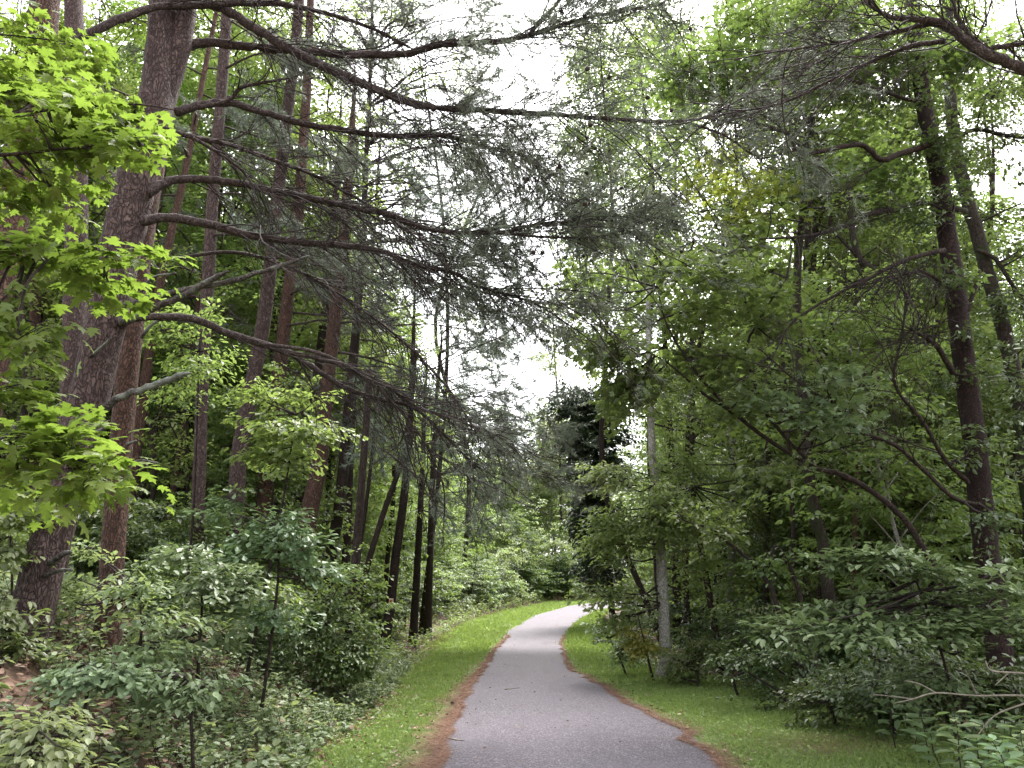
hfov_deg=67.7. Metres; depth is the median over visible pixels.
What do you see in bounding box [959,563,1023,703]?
woodland shrub
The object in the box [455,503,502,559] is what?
understorey tree
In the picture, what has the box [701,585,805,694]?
shrub
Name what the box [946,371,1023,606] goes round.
slender tree
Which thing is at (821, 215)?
woodland tree
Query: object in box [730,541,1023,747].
shrub
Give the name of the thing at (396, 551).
pine tree
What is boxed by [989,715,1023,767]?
weed plant
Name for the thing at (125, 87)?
leafy tree
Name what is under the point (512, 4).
sky
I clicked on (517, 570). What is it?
woodland shrub
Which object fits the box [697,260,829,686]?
slender tree
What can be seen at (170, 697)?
sapling
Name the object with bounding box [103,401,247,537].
understorey tree
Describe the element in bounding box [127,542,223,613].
woodland shrub
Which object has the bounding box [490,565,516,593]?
woodland shrub
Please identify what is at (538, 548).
understorey tree
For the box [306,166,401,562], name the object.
woodland pine
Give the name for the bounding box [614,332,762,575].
woodland tree
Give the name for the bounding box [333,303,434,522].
woodland tree
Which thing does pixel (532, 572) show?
woodland shrub
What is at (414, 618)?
pine tree
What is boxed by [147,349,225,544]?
slender tree
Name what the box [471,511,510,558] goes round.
understorey tree
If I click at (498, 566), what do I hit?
woodland shrub
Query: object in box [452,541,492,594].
woodland shrub
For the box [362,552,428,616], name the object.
woodland shrub
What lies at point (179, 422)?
woodland tree
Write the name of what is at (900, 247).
slender tree
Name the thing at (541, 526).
understorey tree
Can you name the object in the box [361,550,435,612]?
woodland shrub
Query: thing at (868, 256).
slender tree
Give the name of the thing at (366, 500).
leaning tree
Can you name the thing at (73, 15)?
pine tree
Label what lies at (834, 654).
woodland shrub
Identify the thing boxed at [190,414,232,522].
slender tree
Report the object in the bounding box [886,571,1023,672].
woodland shrub
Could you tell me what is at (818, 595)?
leafy tree
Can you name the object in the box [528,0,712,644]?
tulip tree
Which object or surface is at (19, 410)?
slender tree
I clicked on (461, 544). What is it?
understorey tree
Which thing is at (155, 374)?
woodland tree
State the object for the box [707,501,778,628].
slender tree
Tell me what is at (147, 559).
woodland shrub
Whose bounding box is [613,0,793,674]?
leafy tree
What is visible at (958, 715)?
weed plant
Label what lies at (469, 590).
woodland shrub
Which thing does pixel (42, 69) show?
maple tree
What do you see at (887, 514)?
understorey tree
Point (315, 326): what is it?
woodland tree
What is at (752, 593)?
understorey tree
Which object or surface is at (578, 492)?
pine tree
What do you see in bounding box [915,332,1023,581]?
slender tree
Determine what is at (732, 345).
woodland tree
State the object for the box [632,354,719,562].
woodland tree
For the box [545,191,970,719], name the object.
maple tree
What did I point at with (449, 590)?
woodland shrub
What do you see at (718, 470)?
woodland tree
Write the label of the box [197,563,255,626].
woodland shrub
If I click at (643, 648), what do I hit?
sapling
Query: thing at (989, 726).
weed plant
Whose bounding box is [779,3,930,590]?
leafy tree
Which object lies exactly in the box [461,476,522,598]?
shrub
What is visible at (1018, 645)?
woodland shrub
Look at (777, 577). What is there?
understorey tree
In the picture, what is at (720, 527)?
sapling
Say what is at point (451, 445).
woodland tree
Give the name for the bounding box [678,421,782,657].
slender tree
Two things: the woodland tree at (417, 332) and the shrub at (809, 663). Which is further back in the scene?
the woodland tree at (417, 332)
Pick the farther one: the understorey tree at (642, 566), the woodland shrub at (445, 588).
the understorey tree at (642, 566)
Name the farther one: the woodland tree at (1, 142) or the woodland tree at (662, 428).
the woodland tree at (662, 428)
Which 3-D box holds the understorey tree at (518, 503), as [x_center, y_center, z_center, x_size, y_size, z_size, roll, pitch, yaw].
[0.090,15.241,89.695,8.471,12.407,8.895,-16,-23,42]
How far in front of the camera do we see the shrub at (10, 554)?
6.76 m
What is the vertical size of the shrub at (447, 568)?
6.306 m
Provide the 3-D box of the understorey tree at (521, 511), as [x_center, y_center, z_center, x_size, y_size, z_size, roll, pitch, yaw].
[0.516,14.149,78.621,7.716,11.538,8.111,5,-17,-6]
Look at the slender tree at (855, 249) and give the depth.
17.56 m
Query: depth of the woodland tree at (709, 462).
43.22 m
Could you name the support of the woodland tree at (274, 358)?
on the ground at (12, 671)
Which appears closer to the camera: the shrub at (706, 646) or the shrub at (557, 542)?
the shrub at (706, 646)
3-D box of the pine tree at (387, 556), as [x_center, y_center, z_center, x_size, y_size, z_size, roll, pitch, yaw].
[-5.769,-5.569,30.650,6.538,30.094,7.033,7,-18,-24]
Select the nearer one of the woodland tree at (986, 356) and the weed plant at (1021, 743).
the weed plant at (1021, 743)
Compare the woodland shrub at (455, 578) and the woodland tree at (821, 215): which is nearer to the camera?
the woodland tree at (821, 215)
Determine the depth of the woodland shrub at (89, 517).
13.02 m
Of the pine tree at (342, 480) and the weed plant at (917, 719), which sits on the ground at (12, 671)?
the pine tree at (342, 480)
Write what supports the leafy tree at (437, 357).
on the ground at (12, 671)
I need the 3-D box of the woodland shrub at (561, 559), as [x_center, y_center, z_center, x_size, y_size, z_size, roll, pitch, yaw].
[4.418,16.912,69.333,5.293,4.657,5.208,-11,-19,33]
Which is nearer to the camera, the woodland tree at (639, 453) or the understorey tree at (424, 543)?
the understorey tree at (424, 543)
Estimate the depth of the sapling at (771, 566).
13.03 m
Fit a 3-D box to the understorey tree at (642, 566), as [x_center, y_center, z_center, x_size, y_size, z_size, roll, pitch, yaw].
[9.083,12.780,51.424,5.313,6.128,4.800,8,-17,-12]
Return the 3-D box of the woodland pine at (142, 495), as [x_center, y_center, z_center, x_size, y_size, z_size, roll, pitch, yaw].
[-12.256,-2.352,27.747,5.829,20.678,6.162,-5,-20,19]
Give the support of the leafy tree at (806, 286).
on the ground at (12, 671)
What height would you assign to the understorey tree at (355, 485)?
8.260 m
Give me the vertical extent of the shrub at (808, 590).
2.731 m
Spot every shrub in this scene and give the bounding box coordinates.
[0,432,42,568]
[0,439,166,579]
[0,470,74,668]
[0,525,29,580]
[0,698,128,767]
[4,529,86,566]
[5,556,85,578]
[21,499,160,583]
[69,496,213,584]
[124,538,227,602]
[127,483,280,580]
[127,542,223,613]
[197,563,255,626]
[219,611,312,674]
[221,504,343,596]
[243,542,409,695]
[250,588,339,645]
[338,582,413,642]
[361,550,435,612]
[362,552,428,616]
[365,477,428,603]
[367,570,424,621]
[394,559,464,626]
[400,561,455,614]
[402,503,466,622]
[421,550,469,600]
[421,558,460,605]
[422,540,468,605]
[424,517,503,603]
[437,579,470,612]
[442,576,476,609]
[450,566,488,597]
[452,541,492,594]
[455,574,473,600]
[457,553,508,603]
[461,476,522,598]
[467,544,507,573]
[473,562,501,598]
[474,556,515,590]
[475,569,507,609]
[476,549,518,564]
[479,541,528,593]
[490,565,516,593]
[490,573,513,603]
[494,496,564,579]
[499,558,532,586]
[502,577,536,599]
[504,562,539,592]
[507,551,558,594]
[515,556,549,598]
[529,527,577,589]
[533,562,563,597]
[534,563,571,591]
[536,545,583,591]
[548,566,585,596]
[577,566,614,594]
[580,610,658,674]
[606,571,656,630]
[642,575,706,633]
[645,605,701,643]
[645,626,735,687]
[649,591,729,676]
[672,571,769,652]
[679,592,809,671]
[681,575,725,616]
[696,634,846,712]
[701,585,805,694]
[714,611,798,699]
[719,600,805,673]
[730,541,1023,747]
[767,567,854,688]
[771,664,884,733]
[778,600,929,680]
[792,638,963,735]
[797,603,965,688]
[806,666,962,738]
[874,646,1023,740]
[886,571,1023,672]
[937,652,1023,740]
[947,590,1023,677]
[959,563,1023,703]
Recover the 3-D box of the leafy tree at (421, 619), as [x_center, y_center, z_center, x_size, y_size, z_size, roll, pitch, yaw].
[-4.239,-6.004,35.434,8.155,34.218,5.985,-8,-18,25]
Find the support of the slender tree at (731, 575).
on the ground at (12, 671)
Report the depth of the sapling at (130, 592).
7.21 m
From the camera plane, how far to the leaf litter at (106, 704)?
8.14 m
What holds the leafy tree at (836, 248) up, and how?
on the ground at (12, 671)
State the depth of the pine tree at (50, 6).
7.24 m
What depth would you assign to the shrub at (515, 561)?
58.95 m
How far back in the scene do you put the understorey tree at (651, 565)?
44.90 m
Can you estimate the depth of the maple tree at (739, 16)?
13.72 m
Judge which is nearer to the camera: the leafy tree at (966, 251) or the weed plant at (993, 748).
the weed plant at (993, 748)
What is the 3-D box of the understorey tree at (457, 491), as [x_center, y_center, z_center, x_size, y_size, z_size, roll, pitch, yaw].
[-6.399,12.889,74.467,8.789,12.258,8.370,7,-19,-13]
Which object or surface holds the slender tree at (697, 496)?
on the ground at (12, 671)
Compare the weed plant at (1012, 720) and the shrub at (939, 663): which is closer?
the weed plant at (1012, 720)
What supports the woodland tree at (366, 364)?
on the ground at (12, 671)
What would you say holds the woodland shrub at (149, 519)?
on the ground at (12, 671)
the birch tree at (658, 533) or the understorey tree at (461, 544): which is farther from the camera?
the understorey tree at (461, 544)
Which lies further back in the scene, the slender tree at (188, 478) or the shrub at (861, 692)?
the slender tree at (188, 478)
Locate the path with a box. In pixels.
[425,601,727,767]
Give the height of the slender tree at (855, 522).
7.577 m
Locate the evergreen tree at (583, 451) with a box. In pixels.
[537,368,646,625]
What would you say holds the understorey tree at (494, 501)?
on the ground at (12, 671)
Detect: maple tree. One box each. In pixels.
[0,1,198,541]
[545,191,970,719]
[621,0,1023,680]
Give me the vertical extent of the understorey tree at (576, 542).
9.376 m
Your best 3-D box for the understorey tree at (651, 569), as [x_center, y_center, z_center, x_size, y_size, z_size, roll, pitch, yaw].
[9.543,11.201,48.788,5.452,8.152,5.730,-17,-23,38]
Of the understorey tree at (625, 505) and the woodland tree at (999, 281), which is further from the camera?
the understorey tree at (625, 505)
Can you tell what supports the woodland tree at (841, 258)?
on the ground at (12, 671)
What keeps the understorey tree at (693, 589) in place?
on the ground at (12, 671)
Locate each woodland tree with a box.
[0,11,210,450]
[0,51,130,490]
[0,101,62,354]
[12,29,280,503]
[26,56,342,561]
[44,128,227,481]
[105,0,442,578]
[146,110,384,512]
[146,215,270,509]
[156,234,375,513]
[217,204,358,497]
[296,273,405,478]
[313,285,442,567]
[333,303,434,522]
[369,288,451,496]
[416,414,445,494]
[421,393,486,521]
[476,404,528,531]
[516,396,570,553]
[527,430,571,550]
[594,400,644,510]
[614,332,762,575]
[626,424,659,507]
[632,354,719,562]
[635,339,723,495]
[637,0,1010,652]
[665,382,778,581]
[669,239,776,462]
[678,412,751,568]
[682,210,862,569]
[727,108,1020,590]
[743,152,1023,467]
[846,230,1021,515]
[861,191,1022,518]
[865,132,1023,466]
[983,271,1023,342]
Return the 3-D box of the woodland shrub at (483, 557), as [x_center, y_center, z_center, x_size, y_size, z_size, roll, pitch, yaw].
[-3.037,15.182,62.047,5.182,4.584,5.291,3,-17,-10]
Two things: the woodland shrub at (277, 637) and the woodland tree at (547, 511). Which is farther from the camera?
the woodland tree at (547, 511)
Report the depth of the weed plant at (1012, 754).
6.18 m
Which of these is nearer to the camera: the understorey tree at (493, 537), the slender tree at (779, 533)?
the slender tree at (779, 533)
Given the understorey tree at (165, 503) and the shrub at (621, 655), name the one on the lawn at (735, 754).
the shrub at (621, 655)
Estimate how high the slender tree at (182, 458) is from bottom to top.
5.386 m
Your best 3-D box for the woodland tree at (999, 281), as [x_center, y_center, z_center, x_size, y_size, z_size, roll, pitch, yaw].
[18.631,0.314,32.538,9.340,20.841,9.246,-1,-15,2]
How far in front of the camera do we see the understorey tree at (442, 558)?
43.26 m
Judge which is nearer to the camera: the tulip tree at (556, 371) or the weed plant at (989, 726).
the weed plant at (989, 726)
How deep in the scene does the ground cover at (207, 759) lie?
8.04 m
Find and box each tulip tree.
[498,297,582,550]
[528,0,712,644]
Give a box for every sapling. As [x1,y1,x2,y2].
[15,645,179,742]
[57,536,218,705]
[109,663,263,767]
[122,542,272,710]
[136,297,257,650]
[182,485,368,709]
[212,374,368,685]
[611,616,667,680]
[651,499,809,685]
[729,545,832,685]
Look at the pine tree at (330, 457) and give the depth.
26.00 m
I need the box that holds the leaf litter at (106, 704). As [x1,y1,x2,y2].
[0,590,988,767]
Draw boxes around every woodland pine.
[0,5,108,502]
[13,9,277,535]
[102,123,250,534]
[138,97,274,521]
[210,260,293,498]
[289,160,399,559]
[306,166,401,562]
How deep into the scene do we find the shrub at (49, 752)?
4.66 m
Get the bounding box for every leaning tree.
[354,332,488,630]
[358,390,378,574]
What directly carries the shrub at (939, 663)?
on the ground at (12, 671)
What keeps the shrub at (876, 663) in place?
on the lawn at (735, 754)
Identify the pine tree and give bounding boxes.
[0,0,60,427]
[5,0,955,653]
[58,0,177,581]
[92,106,198,654]
[191,7,354,593]
[225,0,426,604]
[253,0,400,587]
[284,0,562,626]
[288,99,441,585]
[293,0,541,598]
[319,155,539,623]
[341,368,373,694]
[379,235,545,653]
[408,354,572,646]
[423,320,619,639]
[586,0,1023,237]
[666,0,1023,722]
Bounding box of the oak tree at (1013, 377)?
[716,0,1023,569]
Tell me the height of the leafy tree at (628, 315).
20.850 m
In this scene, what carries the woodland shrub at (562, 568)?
on the ground at (12, 671)
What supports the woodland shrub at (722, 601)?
on the ground at (12, 671)
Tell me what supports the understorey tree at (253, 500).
on the ground at (12, 671)
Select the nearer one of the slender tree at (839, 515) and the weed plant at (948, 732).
the weed plant at (948, 732)
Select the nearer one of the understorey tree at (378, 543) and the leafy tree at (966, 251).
the leafy tree at (966, 251)
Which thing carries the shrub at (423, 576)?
on the ground at (12, 671)
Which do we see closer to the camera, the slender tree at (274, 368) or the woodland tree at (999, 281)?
the slender tree at (274, 368)
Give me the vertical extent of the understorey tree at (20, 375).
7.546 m
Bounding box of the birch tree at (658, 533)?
[560,258,757,678]
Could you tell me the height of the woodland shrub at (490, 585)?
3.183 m
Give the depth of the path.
10.13 m
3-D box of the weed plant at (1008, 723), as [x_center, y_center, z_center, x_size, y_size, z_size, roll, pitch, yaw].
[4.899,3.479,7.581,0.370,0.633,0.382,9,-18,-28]
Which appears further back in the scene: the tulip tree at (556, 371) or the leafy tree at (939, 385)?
the tulip tree at (556, 371)
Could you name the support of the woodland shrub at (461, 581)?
on the ground at (12, 671)
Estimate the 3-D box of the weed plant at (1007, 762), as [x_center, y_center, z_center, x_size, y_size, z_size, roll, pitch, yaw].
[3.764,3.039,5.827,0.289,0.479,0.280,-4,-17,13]
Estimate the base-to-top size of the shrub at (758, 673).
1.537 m
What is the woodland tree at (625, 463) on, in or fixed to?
on the ground at (12, 671)
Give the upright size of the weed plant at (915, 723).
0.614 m
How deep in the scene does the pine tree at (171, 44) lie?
9.31 m
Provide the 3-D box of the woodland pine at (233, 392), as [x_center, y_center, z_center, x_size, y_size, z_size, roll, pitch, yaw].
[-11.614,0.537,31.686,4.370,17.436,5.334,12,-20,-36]
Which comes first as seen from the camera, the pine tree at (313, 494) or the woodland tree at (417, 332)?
the pine tree at (313, 494)
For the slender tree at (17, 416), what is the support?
on the ground at (12, 671)
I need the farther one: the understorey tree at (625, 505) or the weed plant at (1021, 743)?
the understorey tree at (625, 505)
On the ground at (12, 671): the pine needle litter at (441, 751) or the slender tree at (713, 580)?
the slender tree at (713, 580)
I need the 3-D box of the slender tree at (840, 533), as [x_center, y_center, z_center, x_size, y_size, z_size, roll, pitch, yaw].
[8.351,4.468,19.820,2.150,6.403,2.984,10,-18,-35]
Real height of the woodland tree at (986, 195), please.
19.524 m
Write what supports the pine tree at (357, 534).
on the ground at (12, 671)
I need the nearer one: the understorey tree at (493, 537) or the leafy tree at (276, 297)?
the leafy tree at (276, 297)
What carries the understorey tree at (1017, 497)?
on the ground at (12, 671)
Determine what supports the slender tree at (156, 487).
on the ground at (12, 671)
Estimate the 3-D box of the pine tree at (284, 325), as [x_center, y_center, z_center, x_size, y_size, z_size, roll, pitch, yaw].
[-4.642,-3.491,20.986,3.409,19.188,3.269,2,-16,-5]
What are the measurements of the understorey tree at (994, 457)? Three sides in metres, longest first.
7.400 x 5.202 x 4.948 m
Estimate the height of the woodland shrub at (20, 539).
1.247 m
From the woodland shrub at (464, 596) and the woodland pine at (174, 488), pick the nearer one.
the woodland pine at (174, 488)
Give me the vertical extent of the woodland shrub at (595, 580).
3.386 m
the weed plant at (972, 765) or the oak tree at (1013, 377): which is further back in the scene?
the oak tree at (1013, 377)
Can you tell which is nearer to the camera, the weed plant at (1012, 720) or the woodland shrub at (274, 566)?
the weed plant at (1012, 720)
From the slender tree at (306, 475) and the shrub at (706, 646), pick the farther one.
the slender tree at (306, 475)
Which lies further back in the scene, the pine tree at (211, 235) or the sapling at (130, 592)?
the pine tree at (211, 235)
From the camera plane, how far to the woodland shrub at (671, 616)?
28.36 m
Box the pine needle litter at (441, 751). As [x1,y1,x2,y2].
[259,635,960,767]
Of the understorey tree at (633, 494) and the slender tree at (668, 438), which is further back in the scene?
the understorey tree at (633, 494)
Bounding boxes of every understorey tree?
[0,347,98,534]
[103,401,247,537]
[137,452,213,537]
[171,385,365,584]
[216,485,292,560]
[283,378,432,603]
[295,442,412,608]
[362,485,428,566]
[368,489,425,569]
[396,455,464,559]
[397,496,475,588]
[401,460,476,553]
[422,505,474,598]
[426,458,489,541]
[451,450,533,554]
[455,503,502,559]
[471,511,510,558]
[478,505,533,560]
[490,476,551,558]
[494,463,541,528]
[509,524,552,566]
[519,499,557,545]
[521,529,559,568]
[522,483,572,563]
[549,485,585,561]
[553,530,579,559]
[561,494,616,560]
[613,480,646,550]
[613,504,670,592]
[614,501,647,557]
[615,540,653,612]
[625,447,747,606]
[637,544,713,579]
[646,486,778,638]
[670,439,845,647]
[721,226,1023,702]
[723,495,838,652]
[739,533,809,609]
[741,443,906,643]
[767,355,1012,659]
[886,337,1023,650]
[906,396,1020,592]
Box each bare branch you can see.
[872,670,1023,702]
[977,661,1023,734]
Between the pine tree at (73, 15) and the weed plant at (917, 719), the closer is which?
the weed plant at (917, 719)
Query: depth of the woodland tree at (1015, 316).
37.62 m
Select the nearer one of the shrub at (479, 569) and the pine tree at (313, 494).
the pine tree at (313, 494)
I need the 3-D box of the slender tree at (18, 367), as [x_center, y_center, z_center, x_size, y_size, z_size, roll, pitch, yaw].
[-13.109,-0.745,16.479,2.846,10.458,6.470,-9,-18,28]
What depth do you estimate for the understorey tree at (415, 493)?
46.13 m
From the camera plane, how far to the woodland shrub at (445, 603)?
44.13 m
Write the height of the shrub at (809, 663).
1.416 m
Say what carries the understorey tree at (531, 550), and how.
on the ground at (12, 671)
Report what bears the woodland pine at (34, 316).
on the ground at (12, 671)
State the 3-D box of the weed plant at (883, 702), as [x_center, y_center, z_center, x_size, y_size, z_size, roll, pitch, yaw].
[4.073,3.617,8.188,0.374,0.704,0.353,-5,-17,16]
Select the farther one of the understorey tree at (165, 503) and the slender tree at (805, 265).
the understorey tree at (165, 503)
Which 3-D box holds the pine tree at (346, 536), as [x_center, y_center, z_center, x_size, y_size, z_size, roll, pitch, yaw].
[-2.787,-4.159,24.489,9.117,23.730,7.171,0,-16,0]
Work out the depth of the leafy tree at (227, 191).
23.16 m
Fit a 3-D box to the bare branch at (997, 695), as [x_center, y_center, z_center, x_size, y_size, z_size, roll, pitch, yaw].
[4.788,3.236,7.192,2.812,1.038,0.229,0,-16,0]
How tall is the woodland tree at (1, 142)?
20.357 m
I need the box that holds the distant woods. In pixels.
[511,458,777,576]
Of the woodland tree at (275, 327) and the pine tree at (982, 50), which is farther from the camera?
the woodland tree at (275, 327)
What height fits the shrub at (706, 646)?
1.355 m
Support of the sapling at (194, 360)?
on the ground at (12, 671)
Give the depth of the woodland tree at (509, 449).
91.08 m
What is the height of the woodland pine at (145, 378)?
18.741 m
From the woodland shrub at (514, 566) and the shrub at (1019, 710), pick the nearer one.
the shrub at (1019, 710)
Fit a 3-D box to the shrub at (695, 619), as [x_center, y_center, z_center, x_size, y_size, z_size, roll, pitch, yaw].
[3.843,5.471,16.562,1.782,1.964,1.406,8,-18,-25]
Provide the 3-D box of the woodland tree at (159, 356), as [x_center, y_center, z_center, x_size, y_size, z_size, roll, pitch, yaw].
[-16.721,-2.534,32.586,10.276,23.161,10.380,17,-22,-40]
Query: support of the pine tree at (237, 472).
on the ground at (12, 671)
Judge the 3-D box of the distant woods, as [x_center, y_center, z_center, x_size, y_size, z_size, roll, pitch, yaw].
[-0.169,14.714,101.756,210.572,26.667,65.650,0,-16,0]
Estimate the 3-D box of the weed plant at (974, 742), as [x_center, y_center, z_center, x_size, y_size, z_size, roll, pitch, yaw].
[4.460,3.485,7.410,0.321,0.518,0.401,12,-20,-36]
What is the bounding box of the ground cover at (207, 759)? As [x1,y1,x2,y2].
[0,561,1020,767]
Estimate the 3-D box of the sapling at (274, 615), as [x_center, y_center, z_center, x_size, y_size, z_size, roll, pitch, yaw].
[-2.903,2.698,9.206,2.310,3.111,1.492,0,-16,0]
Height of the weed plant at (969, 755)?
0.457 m
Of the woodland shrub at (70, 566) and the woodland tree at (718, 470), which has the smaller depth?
the woodland shrub at (70, 566)
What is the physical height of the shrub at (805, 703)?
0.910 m
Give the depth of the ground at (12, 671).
7.46 m
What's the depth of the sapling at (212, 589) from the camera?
8.08 m
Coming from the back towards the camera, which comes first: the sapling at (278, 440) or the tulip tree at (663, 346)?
the tulip tree at (663, 346)
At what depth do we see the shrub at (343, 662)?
11.76 m
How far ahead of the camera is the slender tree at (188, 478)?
19.28 m
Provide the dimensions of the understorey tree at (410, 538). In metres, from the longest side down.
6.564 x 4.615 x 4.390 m
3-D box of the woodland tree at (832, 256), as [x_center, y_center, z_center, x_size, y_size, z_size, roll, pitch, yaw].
[11.713,-1.075,23.117,8.824,18.963,7.711,8,-18,-25]
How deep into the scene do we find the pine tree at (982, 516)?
11.32 m
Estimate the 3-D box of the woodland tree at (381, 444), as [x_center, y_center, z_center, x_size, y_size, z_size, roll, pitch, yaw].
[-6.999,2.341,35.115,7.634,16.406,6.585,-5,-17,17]
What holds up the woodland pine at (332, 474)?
on the ground at (12, 671)
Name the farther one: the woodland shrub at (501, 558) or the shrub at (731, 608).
the woodland shrub at (501, 558)
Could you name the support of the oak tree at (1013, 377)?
on the ground at (12, 671)
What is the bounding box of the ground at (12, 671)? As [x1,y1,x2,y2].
[0,562,994,767]
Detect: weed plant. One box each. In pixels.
[873,686,906,747]
[900,713,930,744]
[903,705,948,764]
[906,707,943,756]
[914,732,954,767]
[934,710,982,767]
[937,720,973,767]
[948,715,990,760]
[949,701,978,753]
[959,733,998,766]
[966,717,1003,767]
[966,759,996,767]
[974,719,1008,751]
[977,734,1023,767]
[980,739,1020,766]
[983,700,1023,750]
[988,746,1022,767]
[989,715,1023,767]
[999,725,1023,765]
[1003,719,1023,759]
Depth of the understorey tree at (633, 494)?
81.30 m
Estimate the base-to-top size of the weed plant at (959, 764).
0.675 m
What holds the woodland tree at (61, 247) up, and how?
on the ground at (12, 671)
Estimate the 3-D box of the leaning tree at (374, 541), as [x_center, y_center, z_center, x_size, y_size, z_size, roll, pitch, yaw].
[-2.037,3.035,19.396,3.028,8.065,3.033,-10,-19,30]
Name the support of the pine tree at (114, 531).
on the ground at (12, 671)
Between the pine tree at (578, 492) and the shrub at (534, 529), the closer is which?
the pine tree at (578, 492)
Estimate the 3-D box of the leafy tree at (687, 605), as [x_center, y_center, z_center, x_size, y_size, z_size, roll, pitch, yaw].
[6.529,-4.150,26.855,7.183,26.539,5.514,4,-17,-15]
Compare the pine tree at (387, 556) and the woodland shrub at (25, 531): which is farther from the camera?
the pine tree at (387, 556)
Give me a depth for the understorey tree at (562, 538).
74.88 m
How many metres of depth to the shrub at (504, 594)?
52.77 m
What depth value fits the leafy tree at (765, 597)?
20.50 m
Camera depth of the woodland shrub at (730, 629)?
19.36 m
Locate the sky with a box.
[0,0,1023,562]
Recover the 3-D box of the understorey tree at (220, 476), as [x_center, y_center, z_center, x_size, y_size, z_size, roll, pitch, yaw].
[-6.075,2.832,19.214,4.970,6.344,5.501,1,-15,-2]
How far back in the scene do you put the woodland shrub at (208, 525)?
14.11 m
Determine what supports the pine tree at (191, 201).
on the ground at (12, 671)
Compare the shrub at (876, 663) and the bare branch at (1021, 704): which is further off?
the shrub at (876, 663)
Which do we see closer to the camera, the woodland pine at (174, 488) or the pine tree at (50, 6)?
the pine tree at (50, 6)
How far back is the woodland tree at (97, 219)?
26.70 m
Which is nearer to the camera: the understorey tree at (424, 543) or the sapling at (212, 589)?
the sapling at (212, 589)
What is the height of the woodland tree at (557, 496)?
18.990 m
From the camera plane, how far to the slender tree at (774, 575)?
21.91 m
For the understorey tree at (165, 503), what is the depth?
31.02 m
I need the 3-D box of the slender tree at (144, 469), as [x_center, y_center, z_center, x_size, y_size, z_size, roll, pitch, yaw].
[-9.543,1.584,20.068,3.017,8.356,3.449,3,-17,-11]
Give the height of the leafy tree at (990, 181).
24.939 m
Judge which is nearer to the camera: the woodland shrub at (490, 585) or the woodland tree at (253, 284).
the woodland tree at (253, 284)
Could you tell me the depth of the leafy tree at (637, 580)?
29.15 m
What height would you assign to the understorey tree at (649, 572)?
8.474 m
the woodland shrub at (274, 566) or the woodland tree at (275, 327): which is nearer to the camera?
the woodland shrub at (274, 566)
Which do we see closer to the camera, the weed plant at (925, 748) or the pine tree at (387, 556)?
the weed plant at (925, 748)
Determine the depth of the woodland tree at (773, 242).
28.44 m
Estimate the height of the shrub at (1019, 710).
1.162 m
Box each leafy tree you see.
[0,0,111,496]
[9,0,169,480]
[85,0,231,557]
[129,0,273,534]
[180,2,340,423]
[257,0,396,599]
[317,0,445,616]
[373,0,497,633]
[422,201,507,598]
[540,2,666,643]
[590,16,731,620]
[606,0,782,651]
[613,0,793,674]
[664,1,844,670]
[727,91,891,649]
[737,1,933,658]
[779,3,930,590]
[804,0,969,588]
[848,0,1021,681]
[888,4,1023,557]
[924,0,1023,593]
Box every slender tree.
[0,296,184,467]
[2,318,48,500]
[10,346,34,377]
[133,309,228,513]
[134,371,230,527]
[140,243,248,522]
[142,347,173,529]
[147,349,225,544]
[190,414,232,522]
[212,286,314,580]
[250,395,327,520]
[635,330,726,638]
[639,433,759,653]
[643,241,775,648]
[665,438,761,632]
[674,298,784,669]
[675,420,751,591]
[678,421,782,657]
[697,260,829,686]
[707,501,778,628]
[724,87,828,662]
[745,152,939,599]
[750,329,938,599]
[751,451,808,645]
[775,395,859,592]
[777,413,914,656]
[791,450,886,647]
[793,114,958,700]
[820,99,989,616]
[869,391,1006,659]
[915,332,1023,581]
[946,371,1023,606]
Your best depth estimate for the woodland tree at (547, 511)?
84.04 m
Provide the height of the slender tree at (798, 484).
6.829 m
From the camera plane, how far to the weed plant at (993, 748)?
6.47 m
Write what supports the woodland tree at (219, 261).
on the ground at (12, 671)
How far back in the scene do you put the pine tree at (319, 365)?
23.23 m
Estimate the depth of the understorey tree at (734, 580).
21.90 m
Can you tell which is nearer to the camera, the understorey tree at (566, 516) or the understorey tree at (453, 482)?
the understorey tree at (453, 482)
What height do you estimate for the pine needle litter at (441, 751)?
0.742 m
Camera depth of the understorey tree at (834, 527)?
17.40 m
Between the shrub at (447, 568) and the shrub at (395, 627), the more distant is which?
the shrub at (447, 568)
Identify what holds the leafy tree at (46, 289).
on the ground at (12, 671)
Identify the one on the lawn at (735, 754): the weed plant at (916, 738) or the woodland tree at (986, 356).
the weed plant at (916, 738)
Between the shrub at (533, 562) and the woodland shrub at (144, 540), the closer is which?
the woodland shrub at (144, 540)
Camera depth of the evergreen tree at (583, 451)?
39.57 m
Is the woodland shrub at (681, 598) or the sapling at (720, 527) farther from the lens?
the woodland shrub at (681, 598)
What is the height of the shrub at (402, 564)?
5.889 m
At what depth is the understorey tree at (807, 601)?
22.02 m
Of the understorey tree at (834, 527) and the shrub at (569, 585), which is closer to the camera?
the understorey tree at (834, 527)
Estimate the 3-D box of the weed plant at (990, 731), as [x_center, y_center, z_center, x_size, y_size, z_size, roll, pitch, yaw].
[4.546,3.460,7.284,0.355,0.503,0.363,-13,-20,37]
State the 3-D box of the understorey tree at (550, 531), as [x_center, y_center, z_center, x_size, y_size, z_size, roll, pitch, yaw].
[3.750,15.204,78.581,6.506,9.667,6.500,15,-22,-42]

